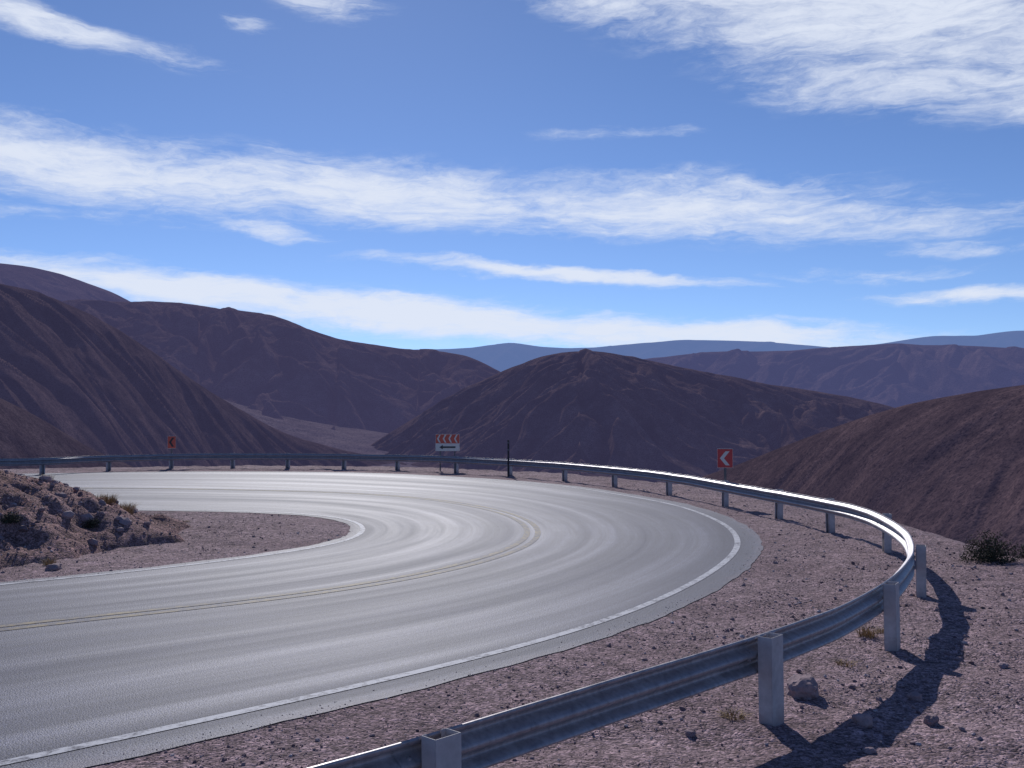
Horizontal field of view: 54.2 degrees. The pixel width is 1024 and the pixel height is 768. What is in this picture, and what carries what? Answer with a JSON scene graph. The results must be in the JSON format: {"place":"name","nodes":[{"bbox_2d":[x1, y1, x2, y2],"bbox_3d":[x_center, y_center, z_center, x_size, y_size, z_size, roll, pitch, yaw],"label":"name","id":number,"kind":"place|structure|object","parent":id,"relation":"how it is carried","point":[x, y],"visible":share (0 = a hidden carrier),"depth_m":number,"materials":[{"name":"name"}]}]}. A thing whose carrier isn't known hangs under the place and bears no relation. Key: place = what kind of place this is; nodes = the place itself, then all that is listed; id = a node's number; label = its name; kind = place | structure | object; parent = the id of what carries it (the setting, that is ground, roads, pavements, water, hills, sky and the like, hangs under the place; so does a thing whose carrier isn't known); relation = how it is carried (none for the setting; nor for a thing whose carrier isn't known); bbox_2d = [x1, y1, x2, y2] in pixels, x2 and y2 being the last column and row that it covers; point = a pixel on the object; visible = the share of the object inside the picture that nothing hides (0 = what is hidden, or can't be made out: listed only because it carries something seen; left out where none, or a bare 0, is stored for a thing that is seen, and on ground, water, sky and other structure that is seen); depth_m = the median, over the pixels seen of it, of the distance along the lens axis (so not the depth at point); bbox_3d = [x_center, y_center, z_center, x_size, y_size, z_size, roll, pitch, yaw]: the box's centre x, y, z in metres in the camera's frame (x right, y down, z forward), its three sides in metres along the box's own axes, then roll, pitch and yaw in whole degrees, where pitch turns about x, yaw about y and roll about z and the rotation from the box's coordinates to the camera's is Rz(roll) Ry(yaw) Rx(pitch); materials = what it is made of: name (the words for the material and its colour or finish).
{"place":"outdoors","nodes":[
{"label":"outdoors","id":0,"kind":"place"},
{"bbox_2d":[0,263,129,301],"bbox_3d":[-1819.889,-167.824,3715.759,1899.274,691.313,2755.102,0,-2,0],"label":"mountain","id":1,"kind":"structure","parent":0,"point":[59,287],"depth_m":3735.89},
{"bbox_2d":[0,398,132,468],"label":"hill","id":2,"kind":"structure","parent":0,"point":[24,433],"depth_m":221.91,"materials":[{"name":"brown soil"}]},
{"bbox_2d":[0,284,406,466],"bbox_3d":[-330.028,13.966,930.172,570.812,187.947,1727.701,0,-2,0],"label":"hill","id":3,"kind":"structure","parent":0,"point":[91,381],"depth_m":771.33,"materials":[{"name":"soil"}]},
{"bbox_2d":[62,299,499,432],"bbox_3d":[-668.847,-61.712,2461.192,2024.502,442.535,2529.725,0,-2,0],"label":"mountain","id":4,"kind":"structure","parent":0,"point":[272,366],"depth_m":2586.68,"materials":[{"name":"soil"}]},
{"bbox_2d":[223,399,416,467],"bbox_3d":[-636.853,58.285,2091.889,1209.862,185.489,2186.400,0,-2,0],"label":"valley fan","id":5,"kind":"object","parent":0,"point":[360,441],"visible":0.3,"depth_m":1814.38},
{"bbox_2d":[0,471,762,767],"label":"asphalt road","id":6,"kind":"structure","parent":0,"point":[588,556],"depth_m":14.05,"materials":[{"name":"grey asphalt"}]},
{"bbox_2d":[0,472,740,765],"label":"road markings","id":7,"kind":"object","parent":6,"relation":"on","point":[733,552],"visible":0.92,"depth_m":13.66,"materials":[{"name":"white paint"}]},
{"bbox_2d":[0,465,1023,767],"bbox_3d":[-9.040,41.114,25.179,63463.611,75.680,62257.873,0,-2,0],"label":"ground","id":8,"kind":"structure","parent":0,"point":[752,735],"depth_m":10.41,"materials":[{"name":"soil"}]},
{"bbox_2d":[37,556,58,565],"bbox_3d":[-8.050,3.087,17.420,0.394,0.177,0.400,-1,-2,21],"label":"grass tuft","id":9,"kind":"object","parent":8,"relation":"on","point":[48,562],"visible":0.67,"depth_m":17.40,"materials":[{"name":"brown plant"}]},
{"bbox_2d":[45,563,62,570],"bbox_3d":[-7.788,3.119,16.990,0.260,0.138,0.323,0,-2,3],"label":"rock","id":10,"kind":"object","parent":8,"relation":"on","point":[54,567],"visible":0.94,"depth_m":16.90,"materials":[{"name":"stone"}]},
{"bbox_2d":[0,470,190,569],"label":"dirt mound","id":11,"kind":"object","parent":8,"relation":"on","point":[42,539],"visible":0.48,"depth_m":19.82,"materials":[{"name":"soil"}]},
{"bbox_2d":[0,511,24,523],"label":"scrub bush","id":12,"kind":"object","parent":11,"relation":"on","point":[10,519],"visible":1,"depth_m":18.49,"materials":[{"name":"green plant"}]},
{"bbox_2d":[82,517,100,527],"bbox_3d":[-8.508,2.786,20.235,0.403,0.253,0.448,0,-2,0],"label":"scrub bush","id":13,"kind":"object","parent":11,"relation":"on","point":[90,523],"visible":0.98,"depth_m":20.17,"materials":[{"name":"green plant"}]},
{"bbox_2d":[0,470,183,567],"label":"rubble","id":14,"kind":"object","parent":11,"relation":"on","point":[126,521],"visible":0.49,"depth_m":20.28,"materials":[{"name":"stone"}]},
{"bbox_2d":[96,493,122,503],"bbox_3d":[-8.882,2.500,22.048,0.687,0.253,0.692,0,-2,0],"label":"grass tuft","id":15,"kind":"object","parent":11,"relation":"on","point":[109,500],"visible":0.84,"depth_m":21.96,"materials":[{"name":"brown plant"}]},
{"bbox_2d":[120,503,135,514],"bbox_3d":[-8.390,2.716,21.710,0.728,0.255,0.714,0,-2,0],"label":"grass tuft","id":16,"kind":"object","parent":11,"relation":"on","point":[128,510],"visible":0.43,"depth_m":21.73,"materials":[{"name":"brown plant"}]},
{"bbox_2d":[121,502,141,507],"bbox_3d":[-8.606,2.722,22.314,0.700,0.260,0.670,-1,-2,39],"label":"grass tuft","id":17,"kind":"object","parent":11,"relation":"on","point":[125,505],"visible":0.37,"depth_m":22.32,"materials":[{"name":"brown plant"}]},
{"bbox_2d":[167,436,175,453],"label":"chevron sign","id":18,"kind":"object","parent":8,"relation":"on","point":[171,442],"visible":0.75,"depth_m":49.06,"materials":[{"name":"metal"}]},
{"bbox_2d":[435,434,459,470],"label":"chevron arrow board","id":19,"kind":"object","parent":8,"relation":"on","point":[447,442],"visible":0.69,"depth_m":46.60,"materials":[{"name":"metal"}]},
{"bbox_2d":[0,453,925,767],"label":"guardrail","id":20,"kind":"object","parent":8,"relation":"on","point":[512,733],"visible":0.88,"depth_m":8.45,"materials":[{"name":"metal"}]},
{"bbox_2d":[507,440,509,476],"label":"marker post","id":21,"kind":"object","parent":8,"relation":"on","point":[508,443],"visible":0.87,"depth_m":42.53,"materials":[{"name":"metal"}]},
{"bbox_2d":[684,729,695,736],"bbox_3d":[1.475,2.896,8.284,0.079,0.059,0.104,2,-2,-40],"label":"rock","id":22,"kind":"object","parent":8,"relation":"on","point":[689,733],"visible":1,"depth_m":8.26,"materials":[{"name":"stone"}]},
{"bbox_2d":[717,448,732,479],"bbox_3d":[6.177,2.846,28.966,0.450,1.955,0.077,0,-2,14],"label":"chevron sign","id":23,"kind":"object","parent":8,"relation":"on","point":[724,458],"visible":0.74,"depth_m":28.96,"materials":[{"name":"metal"}]},
{"bbox_2d":[711,705,749,720],"bbox_3d":[1.905,2.861,8.645,0.333,0.097,0.319,1,-2,-31],"label":"grass tuft","id":24,"kind":"object","parent":8,"relation":"on","point":[741,715],"visible":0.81,"depth_m":8.65,"materials":[{"name":"brown plant"}]},
{"bbox_2d":[786,674,818,699],"bbox_3d":[2.727,2.873,9.401,0.302,0.264,0.378,0,-2,16],"label":"rock","id":25,"kind":"object","parent":8,"relation":"on","point":[804,686],"visible":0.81,"depth_m":9.27,"materials":[{"name":"stone"}]},
{"bbox_2d":[675,553,1015,760],"bbox_3d":[5.520,2.994,12.142,7.971,0.238,13.501,0,-2,0],"label":"rubble","id":26,"kind":"object","parent":8,"relation":"on","point":[901,685],"visible":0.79,"depth_m":11.25,"materials":[{"name":"stone"}]},
{"bbox_2d":[831,657,860,666],"bbox_3d":[3.541,2.974,10.661,0.331,0.093,0.371,-1,-2,34],"label":"grass tuft","id":27,"kind":"object","parent":8,"relation":"on","point":[839,662],"visible":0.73,"depth_m":10.68,"materials":[{"name":"brown plant"}]},
{"bbox_2d":[851,713,872,727],"bbox_3d":[2.990,2.869,8.525,0.135,0.130,0.176,2,-3,-45],"label":"rock","id":28,"kind":"object","parent":8,"relation":"on","point":[864,720],"visible":0.94,"depth_m":8.48,"materials":[{"name":"stone"}]},
{"bbox_2d":[856,624,882,637],"bbox_3d":[4.176,2.912,11.778,0.408,0.156,0.432,0,-2,0],"label":"grass tuft","id":29,"kind":"object","parent":8,"relation":"on","point":[869,633],"visible":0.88,"depth_m":11.77,"materials":[{"name":"brown plant"}]},
{"bbox_2d":[862,747,876,754],"bbox_3d":[2.815,2.888,7.865,0.103,0.063,0.082,0,-2,-12],"label":"rock","id":30,"kind":"object","parent":8,"relation":"on","point":[869,750],"visible":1,"depth_m":7.84,"materials":[{"name":"stone"}]},
{"bbox_2d":[871,625,883,633],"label":"grass tuft","id":31,"kind":"object","parent":8,"relation":"on","point":[881,631],"visible":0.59,"depth_m":12.13,"materials":[{"name":"brown plant"}]},
{"bbox_2d":[907,691,922,701],"bbox_3d":[3.761,2.930,9.333,0.115,0.100,0.145,1,-2,-28],"label":"rock","id":32,"kind":"object","parent":8,"relation":"on","point":[915,696],"visible":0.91,"depth_m":9.30,"materials":[{"name":"stone"}]},
{"bbox_2d":[923,714,938,725],"bbox_3d":[3.623,2.914,8.634,0.152,0.120,0.119,2,-2,-43],"label":"rock","id":33,"kind":"object","parent":8,"relation":"on","point":[931,720],"visible":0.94,"depth_m":8.59,"materials":[{"name":"stone"}]},
{"bbox_2d":[953,656,962,660],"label":"rock","id":34,"kind":"object","parent":8,"relation":"on","point":[956,658],"visible":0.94,"depth_m":10.79,"materials":[{"name":"stone"}]},
{"bbox_2d":[959,529,1022,564],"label":"scrub bush","id":35,"kind":"object","parent":8,"relation":"on","point":[989,553],"visible":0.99,"depth_m":18.00,"materials":[{"name":"green plant"}]},
{"bbox_2d":[998,662,1008,668],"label":"rock","id":36,"kind":"object","parent":8,"relation":"on","point":[1001,665],"visible":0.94,"depth_m":10.45,"materials":[{"name":"stone"}]},
{"bbox_2d":[1017,544,1023,558],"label":"scrub bush","id":37,"kind":"object","parent":8,"relation":"on","point":[1020,553],"visible":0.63,"depth_m":18.39,"materials":[{"name":"green plant"}]},
{"bbox_2d":[0,0,1023,349],"label":"sky","id":38,"kind":"structure","parent":0,"point":[402,174],"materials":[{"name":"blue"}]},
{"bbox_2d":[371,349,893,484],"bbox_3d":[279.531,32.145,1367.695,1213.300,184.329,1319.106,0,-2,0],"label":"hill","id":39,"kind":"structure","parent":0,"point":[585,406],"depth_m":1368.65,"materials":[{"name":"soil"}]},
{"bbox_2d":[416,331,1023,371],"bbox_3d":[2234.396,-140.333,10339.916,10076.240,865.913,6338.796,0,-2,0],"label":"mountain range","id":40,"kind":"structure","parent":0,"point":[501,357],"depth_m":10808.07,"materials":[{"name":"stone"}]},
{"bbox_2d":[644,343,1023,407],"bbox_3d":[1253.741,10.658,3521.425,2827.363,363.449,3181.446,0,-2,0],"label":"mountain","id":41,"kind":"structure","parent":0,"point":[894,375],"depth_m":3454.49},
{"bbox_2d":[702,385,1023,556],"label":"hill","id":42,"kind":"structure","parent":0,"point":[951,467],"depth_m":164.56,"materials":[{"name":"brown soil"}]}
]}

